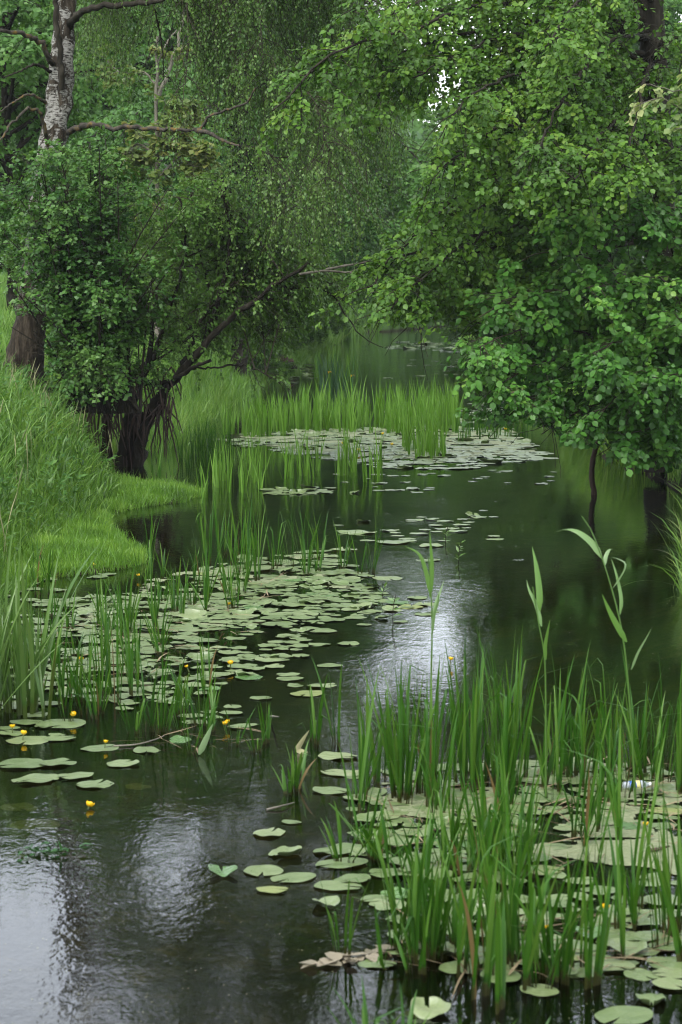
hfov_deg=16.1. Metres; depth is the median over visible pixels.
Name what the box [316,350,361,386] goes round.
iris clump
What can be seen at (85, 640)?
lily pad
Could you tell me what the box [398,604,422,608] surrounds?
lily pad
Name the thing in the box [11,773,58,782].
lily pad
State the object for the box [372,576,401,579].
lily pad
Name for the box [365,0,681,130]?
sky
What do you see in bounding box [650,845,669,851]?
floating twig
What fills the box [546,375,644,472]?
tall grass
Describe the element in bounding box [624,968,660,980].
lily pad
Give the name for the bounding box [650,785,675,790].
lily pad
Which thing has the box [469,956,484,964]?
lily pad
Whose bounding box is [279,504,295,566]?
reed shoot
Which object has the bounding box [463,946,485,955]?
lily pad
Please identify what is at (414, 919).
reed shoot
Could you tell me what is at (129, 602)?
reed shoot
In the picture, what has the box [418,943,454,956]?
lily pad
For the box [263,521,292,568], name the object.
reed shoot
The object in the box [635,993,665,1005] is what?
lily pad
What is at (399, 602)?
lily pad
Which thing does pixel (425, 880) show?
reed shoot
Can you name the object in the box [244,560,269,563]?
lily pad
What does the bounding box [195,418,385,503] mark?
thin reeds
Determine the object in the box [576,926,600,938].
lily pad
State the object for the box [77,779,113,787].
lily pad
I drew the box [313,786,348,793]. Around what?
lily pad
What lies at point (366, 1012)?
reed shoot
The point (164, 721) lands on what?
reed shoot
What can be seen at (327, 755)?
lily pad
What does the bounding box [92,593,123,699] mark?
reed shoot
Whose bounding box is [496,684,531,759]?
reed shoot
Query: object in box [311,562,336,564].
lily pad
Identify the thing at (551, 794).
lily pad
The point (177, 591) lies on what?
reed shoot
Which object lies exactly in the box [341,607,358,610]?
lily pad
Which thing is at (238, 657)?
lily pad
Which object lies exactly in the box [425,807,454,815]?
lily pad
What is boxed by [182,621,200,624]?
lily pad
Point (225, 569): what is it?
lily pad
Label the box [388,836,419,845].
lily pad
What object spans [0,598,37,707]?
cattail shoot
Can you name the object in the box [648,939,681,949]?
lily pad
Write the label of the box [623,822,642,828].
lily pad
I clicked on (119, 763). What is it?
lily pad
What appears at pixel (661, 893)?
reed shoot
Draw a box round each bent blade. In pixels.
[198,724,212,754]
[296,731,308,753]
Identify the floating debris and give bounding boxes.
[299,944,396,968]
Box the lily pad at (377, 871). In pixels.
[369,868,406,877]
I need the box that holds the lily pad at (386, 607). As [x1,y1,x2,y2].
[382,605,396,609]
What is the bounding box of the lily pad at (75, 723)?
[36,719,85,727]
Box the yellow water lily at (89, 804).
[86,800,94,808]
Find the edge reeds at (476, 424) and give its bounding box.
[454,407,534,440]
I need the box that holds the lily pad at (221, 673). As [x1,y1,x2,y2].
[204,672,230,675]
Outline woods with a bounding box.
[0,53,645,275]
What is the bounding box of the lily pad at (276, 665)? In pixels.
[263,663,284,667]
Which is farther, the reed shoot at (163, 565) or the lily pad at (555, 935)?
the reed shoot at (163, 565)
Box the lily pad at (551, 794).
[538,792,569,795]
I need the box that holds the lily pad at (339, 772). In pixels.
[321,769,358,776]
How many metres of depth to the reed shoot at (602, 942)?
12.12 m
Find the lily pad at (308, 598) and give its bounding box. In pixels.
[303,597,332,599]
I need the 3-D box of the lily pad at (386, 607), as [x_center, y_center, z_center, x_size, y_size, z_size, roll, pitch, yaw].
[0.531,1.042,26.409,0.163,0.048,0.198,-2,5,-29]
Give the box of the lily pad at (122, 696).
[109,694,128,698]
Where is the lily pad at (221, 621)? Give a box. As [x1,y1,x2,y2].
[208,619,232,623]
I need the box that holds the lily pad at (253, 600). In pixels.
[245,599,262,602]
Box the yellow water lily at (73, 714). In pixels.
[70,711,75,720]
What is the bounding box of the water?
[0,327,681,1023]
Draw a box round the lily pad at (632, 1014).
[594,1006,652,1023]
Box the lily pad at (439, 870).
[400,866,451,878]
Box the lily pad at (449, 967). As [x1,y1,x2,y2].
[439,960,471,973]
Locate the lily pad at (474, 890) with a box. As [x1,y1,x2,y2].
[466,888,496,898]
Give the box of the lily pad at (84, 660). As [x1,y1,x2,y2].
[61,659,92,662]
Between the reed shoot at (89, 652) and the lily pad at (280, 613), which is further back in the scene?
the lily pad at (280, 613)
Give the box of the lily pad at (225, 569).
[209,568,241,571]
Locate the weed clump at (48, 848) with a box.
[17,840,89,861]
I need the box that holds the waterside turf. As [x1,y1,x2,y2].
[0,446,209,596]
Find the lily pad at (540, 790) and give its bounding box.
[523,785,551,792]
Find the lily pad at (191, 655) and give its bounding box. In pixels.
[186,651,212,659]
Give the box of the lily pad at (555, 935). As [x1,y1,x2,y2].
[539,934,566,944]
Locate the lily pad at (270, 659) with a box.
[255,657,280,661]
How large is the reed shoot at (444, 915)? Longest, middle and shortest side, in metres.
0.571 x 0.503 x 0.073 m
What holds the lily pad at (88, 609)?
on the water
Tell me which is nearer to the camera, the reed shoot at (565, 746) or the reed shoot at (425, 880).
the reed shoot at (425, 880)
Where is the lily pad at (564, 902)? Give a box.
[544,899,574,906]
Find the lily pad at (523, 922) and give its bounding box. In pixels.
[520,915,548,924]
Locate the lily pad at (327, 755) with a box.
[318,751,356,759]
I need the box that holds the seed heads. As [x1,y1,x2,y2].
[0,347,119,562]
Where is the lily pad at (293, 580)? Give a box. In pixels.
[284,579,305,581]
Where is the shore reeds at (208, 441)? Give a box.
[173,402,233,467]
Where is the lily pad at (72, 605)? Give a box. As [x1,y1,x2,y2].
[53,603,84,606]
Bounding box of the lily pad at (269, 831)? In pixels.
[253,827,284,835]
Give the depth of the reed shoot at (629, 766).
16.60 m
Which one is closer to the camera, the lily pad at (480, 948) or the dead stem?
the lily pad at (480, 948)
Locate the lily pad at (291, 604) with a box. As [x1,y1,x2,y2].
[276,602,304,606]
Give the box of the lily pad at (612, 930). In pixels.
[600,925,625,934]
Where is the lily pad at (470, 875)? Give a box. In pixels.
[459,871,507,882]
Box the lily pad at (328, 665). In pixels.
[317,663,342,666]
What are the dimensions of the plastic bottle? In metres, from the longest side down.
0.208 x 0.070 x 0.070 m
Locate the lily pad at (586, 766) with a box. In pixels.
[573,762,598,770]
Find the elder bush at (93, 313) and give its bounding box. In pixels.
[0,124,205,413]
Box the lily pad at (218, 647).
[210,646,227,648]
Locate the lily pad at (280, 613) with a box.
[264,612,292,615]
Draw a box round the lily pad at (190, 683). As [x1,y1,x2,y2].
[172,682,200,686]
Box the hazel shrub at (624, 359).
[436,192,681,482]
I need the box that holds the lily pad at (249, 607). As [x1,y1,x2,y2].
[244,605,262,608]
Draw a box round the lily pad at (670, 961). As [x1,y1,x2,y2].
[647,956,681,968]
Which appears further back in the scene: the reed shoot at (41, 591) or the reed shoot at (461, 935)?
the reed shoot at (41, 591)
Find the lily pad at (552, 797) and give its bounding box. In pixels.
[540,794,572,801]
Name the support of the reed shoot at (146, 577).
on the water
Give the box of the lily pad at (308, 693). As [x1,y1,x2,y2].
[290,690,321,695]
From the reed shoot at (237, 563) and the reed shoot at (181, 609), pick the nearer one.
the reed shoot at (181, 609)
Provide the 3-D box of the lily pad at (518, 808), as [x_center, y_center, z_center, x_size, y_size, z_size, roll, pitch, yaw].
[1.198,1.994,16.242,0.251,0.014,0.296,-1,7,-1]
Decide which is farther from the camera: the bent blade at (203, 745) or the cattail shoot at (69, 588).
the cattail shoot at (69, 588)
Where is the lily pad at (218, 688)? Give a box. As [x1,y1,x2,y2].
[199,686,220,690]
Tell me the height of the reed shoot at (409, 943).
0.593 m
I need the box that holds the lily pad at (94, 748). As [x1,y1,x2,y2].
[81,744,118,751]
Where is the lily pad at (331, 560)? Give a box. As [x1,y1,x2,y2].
[324,559,343,561]
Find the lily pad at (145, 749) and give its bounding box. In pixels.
[133,746,160,752]
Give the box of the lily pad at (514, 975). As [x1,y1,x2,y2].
[480,968,520,982]
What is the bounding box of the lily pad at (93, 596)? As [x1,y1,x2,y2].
[85,594,104,597]
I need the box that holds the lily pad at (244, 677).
[235,675,262,679]
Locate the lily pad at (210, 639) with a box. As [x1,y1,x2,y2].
[184,638,216,641]
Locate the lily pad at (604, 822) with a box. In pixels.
[580,816,624,825]
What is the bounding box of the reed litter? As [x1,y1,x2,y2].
[40,572,681,999]
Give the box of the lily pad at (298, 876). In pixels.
[270,872,315,881]
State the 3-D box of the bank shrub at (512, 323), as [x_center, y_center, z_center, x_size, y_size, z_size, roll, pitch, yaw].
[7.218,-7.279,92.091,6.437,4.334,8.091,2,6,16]
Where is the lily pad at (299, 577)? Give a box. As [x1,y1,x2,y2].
[297,576,329,579]
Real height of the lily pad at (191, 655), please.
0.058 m
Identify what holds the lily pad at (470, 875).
on the water
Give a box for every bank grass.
[0,305,176,572]
[0,545,681,628]
[471,321,681,577]
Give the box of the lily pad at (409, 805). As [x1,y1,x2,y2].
[400,803,424,811]
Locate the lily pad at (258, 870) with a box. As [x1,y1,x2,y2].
[244,865,282,875]
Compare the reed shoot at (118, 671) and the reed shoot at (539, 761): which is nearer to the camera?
the reed shoot at (539, 761)
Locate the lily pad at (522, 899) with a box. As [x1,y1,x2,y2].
[495,894,527,902]
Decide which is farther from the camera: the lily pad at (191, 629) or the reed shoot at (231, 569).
the reed shoot at (231, 569)
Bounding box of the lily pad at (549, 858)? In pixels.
[532,853,551,860]
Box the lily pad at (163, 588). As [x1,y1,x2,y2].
[149,586,168,590]
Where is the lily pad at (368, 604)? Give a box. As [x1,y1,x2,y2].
[349,601,372,608]
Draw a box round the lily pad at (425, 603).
[414,602,433,605]
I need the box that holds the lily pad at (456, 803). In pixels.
[429,799,471,807]
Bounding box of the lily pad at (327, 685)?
[308,683,335,687]
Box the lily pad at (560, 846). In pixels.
[539,843,570,849]
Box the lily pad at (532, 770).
[528,767,555,774]
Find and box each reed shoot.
[27,594,53,649]
[28,532,43,581]
[28,605,42,654]
[28,656,47,690]
[29,563,51,594]
[30,538,58,594]
[35,611,67,650]
[41,605,62,664]
[41,639,87,697]
[48,549,54,589]
[48,581,62,615]
[48,596,70,685]
[49,572,78,624]
[50,619,63,670]
[53,616,70,708]
[53,656,79,721]
[56,628,90,703]
[57,646,99,714]
[62,591,76,628]
[63,641,86,698]
[67,630,85,655]
[67,647,93,703]
[72,617,93,684]
[73,638,98,660]
[75,671,97,719]
[83,652,110,714]
[85,580,106,629]
[85,630,111,668]
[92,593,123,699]
[94,606,119,650]
[95,571,109,625]
[95,582,118,629]
[95,583,115,623]
[96,663,104,710]
[100,586,124,703]
[103,578,134,636]
[105,607,111,695]
[105,677,152,733]
[106,568,140,630]
[109,563,140,635]
[109,580,127,625]
[109,619,138,676]
[110,597,140,696]
[112,582,141,632]
[113,613,154,670]
[123,605,147,674]
[128,555,154,589]
[129,641,167,732]
[133,538,157,588]
[133,618,138,692]
[136,658,179,731]
[140,649,178,723]
[142,447,162,478]
[142,510,161,560]
[142,593,169,647]
[143,603,171,654]
[144,576,156,629]
[145,561,162,618]
[145,645,187,733]
[148,539,155,587]
[153,572,170,600]
[154,611,172,644]
[155,443,161,478]
[155,540,169,578]
[156,570,172,596]
[161,688,193,731]
[164,560,188,599]
[165,561,186,611]
[166,451,178,477]
[166,653,217,725]
[166,666,191,711]
[174,660,181,717]
[175,558,204,611]
[177,555,206,604]
[177,578,185,617]
[178,673,219,714]
[183,570,209,610]
[183,707,218,752]
[185,526,207,584]
[187,691,220,741]
[191,674,222,729]
[192,545,199,580]
[194,475,217,563]
[198,543,224,597]
[198,631,217,694]
[202,540,221,601]
[204,493,208,555]
[207,707,254,744]
[209,684,215,731]
[213,489,220,572]
[215,537,240,592]
[216,562,234,608]
[217,508,225,547]
[218,550,240,608]
[219,519,238,555]
[222,511,229,553]
[226,511,255,565]
[226,542,254,593]
[229,491,245,555]
[230,533,259,591]
[234,504,248,572]
[238,493,259,566]
[238,537,258,581]
[244,502,252,565]
[244,711,269,752]
[249,525,261,580]
[252,506,268,562]
[257,703,271,744]
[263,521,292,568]
[270,518,284,565]
[270,764,295,794]
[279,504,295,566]
[279,507,306,553]
[285,742,307,791]
[287,740,308,773]
[287,745,316,789]
[293,516,314,575]
[295,507,321,560]
[297,674,326,739]
[299,527,321,570]
[300,539,315,571]
[305,508,344,560]
[308,674,328,745]
[311,653,341,746]
[314,534,326,571]
[316,869,370,954]
[320,801,389,862]
[327,1004,365,1023]
[328,773,390,844]
[333,534,361,568]
[333,988,413,1023]
[334,524,360,565]
[337,796,390,859]
[338,670,378,818]
[343,817,398,860]
[349,532,376,573]
[349,677,382,799]
[352,797,426,868]
[358,686,397,794]
[358,686,404,790]
[359,655,425,797]
[361,975,407,1023]
[362,531,378,572]
[362,659,393,781]
[364,985,418,1023]
[366,515,383,573]
[373,817,421,958]
[374,904,388,970]
[377,673,405,797]
[377,787,460,923]
[377,860,440,946]
[378,813,440,868]
[379,664,457,794]
[380,854,440,954]
[381,876,450,961]
[383,703,471,805]
[386,820,466,919]
[386,889,431,974]
[387,705,414,801]
[387,816,424,964]
[388,661,405,796]
[393,661,452,789]
[393,832,452,962]
[395,668,442,803]
[404,827,475,950]
[404,840,475,960]
[405,667,438,792]
[407,991,416,1023]
[408,875,448,961]
[409,811,466,864]
[410,654,471,777]
[416,658,443,809]
[417,733,452,812]
[420,689,446,798]
[420,878,477,946]
[424,781,466,860]
[425,860,500,958]
[427,772,476,868]
[429,674,464,796]
[429,868,477,946]
[430,859,442,957]
[433,811,524,975]
[434,816,464,870]
[444,639,487,784]
[445,648,498,788]
[445,785,535,874]
[447,671,457,784]
[449,819,513,971]
[450,767,507,863]
[454,663,490,790]
[455,833,518,977]
[458,801,538,870]
[458,829,498,999]
[460,692,516,786]
[460,780,518,873]
[464,802,534,866]
[465,761,513,853]
[465,829,559,957]
[469,652,503,776]
[469,739,500,861]
[469,803,501,884]
[470,630,484,792]
[473,756,499,875]
[473,806,566,892]
[473,818,555,969]
[476,626,539,746]
[476,815,527,937]
[477,795,540,872]
[478,676,518,787]
[478,785,521,950]
[479,637,522,730]
[482,668,541,784]
[484,626,542,789]
[484,840,514,964]
[485,735,511,846]
[486,667,535,795]
[487,705,526,804]
[491,763,565,877]
[491,867,505,1014]
[493,846,560,957]
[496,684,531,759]
[498,744,563,862]
[498,787,518,866]
[500,664,570,777]
[500,675,522,781]
[500,817,551,965]
[505,837,595,985]
[507,844,592,979]
[509,647,522,760]
[509,787,561,864]
[511,751,538,874]
[521,858,578,990]
[521,890,611,988]
[524,722,560,797]
[528,828,593,978]
[532,870,569,972]
[537,743,626,865]
[538,668,589,774]
[539,694,609,768]
[540,654,574,786]
[547,813,604,967]
[549,641,589,776]
[551,683,617,789]
[552,662,571,791]
[556,716,611,841]
[559,679,589,781]
[559,737,621,839]
[563,732,665,908]
[568,648,596,777]
[572,829,614,989]
[573,663,629,770]
[583,729,610,843]
[586,753,617,831]
[586,794,626,928]
[587,704,637,772]
[588,659,623,759]
[589,676,623,803]
[590,716,651,791]
[591,716,620,839]
[592,698,612,774]
[595,694,667,780]
[611,708,655,797]
[614,691,676,795]
[614,777,651,905]
[614,814,625,959]
[615,646,648,772]
[616,696,662,771]
[619,668,663,775]
[620,837,660,930]
[628,654,678,766]
[630,686,637,773]
[639,817,681,961]
[640,798,678,948]
[653,663,681,789]
[654,687,675,782]
[654,796,678,932]
[654,810,681,932]
[657,745,681,937]
[662,715,681,904]
[676,677,681,794]
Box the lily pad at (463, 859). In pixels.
[431,853,466,863]
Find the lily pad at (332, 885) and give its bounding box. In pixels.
[314,880,360,889]
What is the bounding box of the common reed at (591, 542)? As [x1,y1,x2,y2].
[557,516,649,805]
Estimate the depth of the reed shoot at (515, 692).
17.57 m
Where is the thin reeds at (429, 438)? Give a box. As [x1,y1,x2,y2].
[395,401,449,458]
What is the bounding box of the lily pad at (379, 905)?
[369,898,405,909]
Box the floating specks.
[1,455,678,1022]
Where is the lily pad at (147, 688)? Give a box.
[140,686,160,691]
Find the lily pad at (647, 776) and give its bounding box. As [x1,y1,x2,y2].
[636,775,664,779]
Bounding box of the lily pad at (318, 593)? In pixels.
[306,593,334,596]
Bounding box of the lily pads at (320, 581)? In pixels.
[0,341,681,974]
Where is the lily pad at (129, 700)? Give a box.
[109,699,132,701]
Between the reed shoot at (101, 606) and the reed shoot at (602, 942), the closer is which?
the reed shoot at (602, 942)
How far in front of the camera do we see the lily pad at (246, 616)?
25.75 m
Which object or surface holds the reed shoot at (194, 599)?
on the water
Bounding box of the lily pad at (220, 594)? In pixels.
[211,592,230,596]
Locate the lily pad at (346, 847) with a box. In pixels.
[313,843,361,853]
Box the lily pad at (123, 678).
[111,677,133,680]
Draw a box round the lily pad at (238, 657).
[234,656,254,659]
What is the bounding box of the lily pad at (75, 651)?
[62,649,87,653]
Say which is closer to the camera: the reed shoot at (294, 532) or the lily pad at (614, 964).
the lily pad at (614, 964)
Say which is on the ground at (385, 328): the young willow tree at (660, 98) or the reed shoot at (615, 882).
the young willow tree at (660, 98)
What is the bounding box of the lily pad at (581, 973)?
[569,961,604,977]
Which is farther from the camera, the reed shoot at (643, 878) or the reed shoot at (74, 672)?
the reed shoot at (74, 672)
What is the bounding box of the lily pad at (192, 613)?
[170,608,206,618]
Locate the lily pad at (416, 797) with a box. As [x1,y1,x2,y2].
[413,794,439,799]
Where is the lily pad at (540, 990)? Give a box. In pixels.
[520,984,558,996]
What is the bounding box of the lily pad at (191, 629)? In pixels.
[180,628,203,631]
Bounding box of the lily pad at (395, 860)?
[389,855,420,864]
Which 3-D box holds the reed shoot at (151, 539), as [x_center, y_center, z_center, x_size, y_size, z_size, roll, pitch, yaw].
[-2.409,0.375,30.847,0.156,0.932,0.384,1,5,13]
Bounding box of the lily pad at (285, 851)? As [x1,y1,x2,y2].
[268,845,301,855]
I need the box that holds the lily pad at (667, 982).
[652,977,681,989]
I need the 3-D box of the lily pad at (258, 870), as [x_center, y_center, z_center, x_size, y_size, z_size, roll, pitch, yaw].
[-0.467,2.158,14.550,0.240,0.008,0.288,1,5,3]
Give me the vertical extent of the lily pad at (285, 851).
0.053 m
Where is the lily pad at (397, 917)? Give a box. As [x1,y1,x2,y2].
[385,914,407,922]
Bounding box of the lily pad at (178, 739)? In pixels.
[170,735,190,742]
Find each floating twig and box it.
[113,735,164,746]
[266,802,294,810]
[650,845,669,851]
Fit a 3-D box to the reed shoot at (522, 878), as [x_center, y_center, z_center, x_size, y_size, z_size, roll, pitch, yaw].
[0.899,2.072,12.609,0.520,0.910,0.139,-1,5,-6]
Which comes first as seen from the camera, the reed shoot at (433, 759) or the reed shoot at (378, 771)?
the reed shoot at (433, 759)
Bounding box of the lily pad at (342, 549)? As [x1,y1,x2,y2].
[330,547,356,550]
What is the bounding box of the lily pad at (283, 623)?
[262,621,294,625]
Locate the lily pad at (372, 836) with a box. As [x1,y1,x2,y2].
[351,830,391,838]
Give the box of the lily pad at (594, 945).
[554,939,595,952]
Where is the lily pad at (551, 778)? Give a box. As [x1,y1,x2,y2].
[524,776,567,783]
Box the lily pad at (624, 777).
[615,774,632,780]
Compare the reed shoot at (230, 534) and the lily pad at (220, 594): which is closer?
the lily pad at (220, 594)
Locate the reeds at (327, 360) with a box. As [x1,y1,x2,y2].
[312,339,357,383]
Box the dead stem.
[589,440,599,494]
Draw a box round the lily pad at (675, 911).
[649,908,681,917]
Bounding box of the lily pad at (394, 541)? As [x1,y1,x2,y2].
[378,540,408,543]
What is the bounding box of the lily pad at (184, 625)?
[164,624,192,627]
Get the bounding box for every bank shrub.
[134,281,243,355]
[140,239,204,282]
[181,278,260,340]
[192,268,315,334]
[248,342,314,377]
[264,314,330,346]
[299,290,363,344]
[305,279,366,336]
[315,267,363,319]
[336,231,408,310]
[380,193,421,269]
[417,273,481,342]
[436,272,632,389]
[441,266,585,345]
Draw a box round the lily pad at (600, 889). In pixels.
[580,885,614,894]
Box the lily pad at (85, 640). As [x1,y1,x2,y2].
[81,637,112,642]
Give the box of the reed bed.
[215,367,464,436]
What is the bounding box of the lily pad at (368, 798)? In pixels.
[343,794,381,801]
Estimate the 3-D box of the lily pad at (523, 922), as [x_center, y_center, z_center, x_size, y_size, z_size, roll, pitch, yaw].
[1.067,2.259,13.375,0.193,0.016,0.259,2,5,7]
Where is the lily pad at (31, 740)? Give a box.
[5,736,47,744]
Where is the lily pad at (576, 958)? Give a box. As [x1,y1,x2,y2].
[549,955,579,960]
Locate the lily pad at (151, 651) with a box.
[140,649,161,653]
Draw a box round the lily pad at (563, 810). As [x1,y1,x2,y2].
[540,807,567,812]
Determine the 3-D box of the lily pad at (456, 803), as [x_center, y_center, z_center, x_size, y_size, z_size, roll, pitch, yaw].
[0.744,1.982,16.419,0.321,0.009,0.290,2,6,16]
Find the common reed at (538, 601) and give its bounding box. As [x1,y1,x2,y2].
[527,547,549,796]
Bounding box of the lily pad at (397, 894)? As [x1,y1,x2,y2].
[380,887,407,897]
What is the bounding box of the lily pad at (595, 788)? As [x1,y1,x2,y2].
[581,784,606,790]
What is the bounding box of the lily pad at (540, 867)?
[531,865,562,874]
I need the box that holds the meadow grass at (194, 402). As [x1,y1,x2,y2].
[0,272,353,454]
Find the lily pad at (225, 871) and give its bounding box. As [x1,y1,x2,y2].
[208,864,237,876]
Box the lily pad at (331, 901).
[313,895,339,906]
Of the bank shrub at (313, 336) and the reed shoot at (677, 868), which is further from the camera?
the bank shrub at (313, 336)
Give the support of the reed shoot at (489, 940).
on the water
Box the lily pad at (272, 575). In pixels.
[257,574,278,576]
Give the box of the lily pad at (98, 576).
[87,575,107,577]
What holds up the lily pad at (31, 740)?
on the water
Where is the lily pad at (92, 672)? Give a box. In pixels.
[78,670,100,675]
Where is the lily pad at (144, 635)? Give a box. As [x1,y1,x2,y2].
[123,633,160,637]
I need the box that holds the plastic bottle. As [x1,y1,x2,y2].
[622,780,650,787]
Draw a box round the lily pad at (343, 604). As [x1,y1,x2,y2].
[331,603,352,606]
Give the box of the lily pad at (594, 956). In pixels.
[577,952,610,960]
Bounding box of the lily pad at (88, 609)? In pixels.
[77,607,99,610]
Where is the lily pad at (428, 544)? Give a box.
[419,543,442,546]
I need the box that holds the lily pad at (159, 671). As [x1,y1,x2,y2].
[146,669,171,672]
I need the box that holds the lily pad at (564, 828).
[553,824,583,830]
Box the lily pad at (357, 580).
[335,579,360,582]
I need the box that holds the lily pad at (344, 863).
[315,857,367,867]
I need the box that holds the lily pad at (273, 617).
[260,615,287,618]
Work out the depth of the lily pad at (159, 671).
22.06 m
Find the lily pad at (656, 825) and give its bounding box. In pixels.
[647,822,676,828]
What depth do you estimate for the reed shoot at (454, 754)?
17.10 m
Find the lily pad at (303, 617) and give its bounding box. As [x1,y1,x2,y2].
[290,615,314,618]
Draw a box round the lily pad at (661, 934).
[643,930,681,940]
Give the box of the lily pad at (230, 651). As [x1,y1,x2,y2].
[218,650,239,653]
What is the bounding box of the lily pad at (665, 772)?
[642,768,673,774]
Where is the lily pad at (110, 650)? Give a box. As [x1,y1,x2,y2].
[92,648,123,651]
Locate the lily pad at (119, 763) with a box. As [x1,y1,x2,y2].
[107,759,138,766]
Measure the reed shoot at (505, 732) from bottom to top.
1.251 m
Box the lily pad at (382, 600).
[377,599,387,602]
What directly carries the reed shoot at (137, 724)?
on the water
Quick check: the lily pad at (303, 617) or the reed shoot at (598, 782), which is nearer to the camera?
the reed shoot at (598, 782)
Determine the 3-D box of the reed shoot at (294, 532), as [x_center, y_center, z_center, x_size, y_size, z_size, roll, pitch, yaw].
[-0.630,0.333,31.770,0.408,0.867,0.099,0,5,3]
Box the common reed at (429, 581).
[405,536,443,718]
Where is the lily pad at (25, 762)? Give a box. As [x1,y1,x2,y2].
[0,758,46,767]
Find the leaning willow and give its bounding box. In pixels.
[76,164,387,467]
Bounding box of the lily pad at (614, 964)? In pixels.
[592,959,634,970]
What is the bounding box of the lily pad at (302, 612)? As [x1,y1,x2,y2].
[288,610,318,615]
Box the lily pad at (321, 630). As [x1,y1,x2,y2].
[310,629,335,631]
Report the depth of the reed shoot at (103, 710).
19.89 m
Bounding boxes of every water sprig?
[379,582,389,598]
[387,595,400,617]
[442,527,451,541]
[456,540,464,558]
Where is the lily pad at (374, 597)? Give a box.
[361,595,381,598]
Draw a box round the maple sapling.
[81,15,221,356]
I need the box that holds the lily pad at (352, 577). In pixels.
[336,576,360,578]
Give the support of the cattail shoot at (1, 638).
in the water
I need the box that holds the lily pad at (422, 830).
[395,828,426,836]
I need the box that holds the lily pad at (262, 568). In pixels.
[249,567,269,570]
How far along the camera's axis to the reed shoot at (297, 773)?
16.82 m
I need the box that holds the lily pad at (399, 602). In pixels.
[386,600,410,604]
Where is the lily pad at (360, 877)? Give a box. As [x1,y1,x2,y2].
[334,873,370,881]
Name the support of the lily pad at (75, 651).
on the water
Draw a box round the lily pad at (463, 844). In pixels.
[434,839,466,848]
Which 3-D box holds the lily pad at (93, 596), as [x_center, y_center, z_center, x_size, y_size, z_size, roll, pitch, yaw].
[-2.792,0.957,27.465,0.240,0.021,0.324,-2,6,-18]
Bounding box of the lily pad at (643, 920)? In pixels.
[626,912,661,924]
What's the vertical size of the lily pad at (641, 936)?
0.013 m
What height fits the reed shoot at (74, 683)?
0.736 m
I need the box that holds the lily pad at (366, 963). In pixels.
[358,959,395,967]
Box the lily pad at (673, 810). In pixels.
[646,807,681,814]
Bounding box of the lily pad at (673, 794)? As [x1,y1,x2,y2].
[664,790,681,796]
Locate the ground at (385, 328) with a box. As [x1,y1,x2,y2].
[0,273,681,591]
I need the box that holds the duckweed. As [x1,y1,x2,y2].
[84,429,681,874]
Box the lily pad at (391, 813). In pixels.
[369,811,400,820]
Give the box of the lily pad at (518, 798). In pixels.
[509,794,549,801]
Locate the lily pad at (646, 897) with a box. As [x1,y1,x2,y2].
[643,894,676,904]
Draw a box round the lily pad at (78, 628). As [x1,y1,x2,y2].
[65,627,84,630]
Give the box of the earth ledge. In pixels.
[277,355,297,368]
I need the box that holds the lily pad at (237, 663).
[227,663,253,668]
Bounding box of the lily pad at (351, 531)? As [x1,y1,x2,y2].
[338,530,376,533]
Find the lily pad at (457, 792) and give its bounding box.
[439,787,478,796]
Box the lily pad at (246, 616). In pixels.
[225,614,259,618]
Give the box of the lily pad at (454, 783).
[441,780,459,786]
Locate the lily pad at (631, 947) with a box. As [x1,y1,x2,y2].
[608,938,646,954]
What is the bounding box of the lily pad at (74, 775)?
[58,772,93,778]
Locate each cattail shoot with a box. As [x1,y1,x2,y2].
[0,507,36,715]
[0,508,17,712]
[0,531,16,577]
[0,533,10,604]
[0,559,27,718]
[0,576,38,668]
[0,586,63,709]
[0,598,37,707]
[0,602,33,701]
[0,602,74,713]
[0,604,22,714]
[3,553,32,621]
[11,546,99,705]
[21,554,66,713]
[22,612,65,718]
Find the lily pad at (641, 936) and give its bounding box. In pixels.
[625,931,654,940]
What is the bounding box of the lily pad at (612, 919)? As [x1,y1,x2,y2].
[597,912,631,923]
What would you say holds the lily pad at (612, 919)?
on the water
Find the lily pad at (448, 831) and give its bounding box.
[440,828,477,837]
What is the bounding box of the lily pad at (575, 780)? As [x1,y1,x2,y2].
[569,775,605,783]
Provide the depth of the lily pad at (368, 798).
16.62 m
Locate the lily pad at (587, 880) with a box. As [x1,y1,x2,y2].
[563,877,592,883]
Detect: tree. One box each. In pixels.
[0,0,190,313]
[0,0,460,403]
[0,4,169,276]
[6,0,279,283]
[18,2,466,375]
[145,0,347,284]
[173,117,452,342]
[252,0,448,273]
[253,0,420,255]
[256,0,681,472]
[320,101,429,321]
[398,119,440,151]
[401,59,679,277]
[406,74,582,324]
[412,111,479,261]
[498,7,681,268]
[569,0,681,272]
[625,69,681,134]
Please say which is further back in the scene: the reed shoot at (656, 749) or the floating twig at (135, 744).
the floating twig at (135, 744)
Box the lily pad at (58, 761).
[42,758,76,765]
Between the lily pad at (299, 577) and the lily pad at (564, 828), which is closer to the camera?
the lily pad at (564, 828)
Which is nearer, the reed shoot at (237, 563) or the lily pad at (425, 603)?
the lily pad at (425, 603)
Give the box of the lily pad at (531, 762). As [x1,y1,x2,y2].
[516,759,538,764]
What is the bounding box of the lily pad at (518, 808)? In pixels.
[510,803,537,813]
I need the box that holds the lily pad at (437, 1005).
[410,996,450,1019]
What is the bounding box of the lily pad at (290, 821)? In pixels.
[282,820,300,823]
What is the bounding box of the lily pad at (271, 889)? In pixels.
[256,886,287,892]
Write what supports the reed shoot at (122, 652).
on the water
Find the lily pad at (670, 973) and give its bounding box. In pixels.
[652,967,681,977]

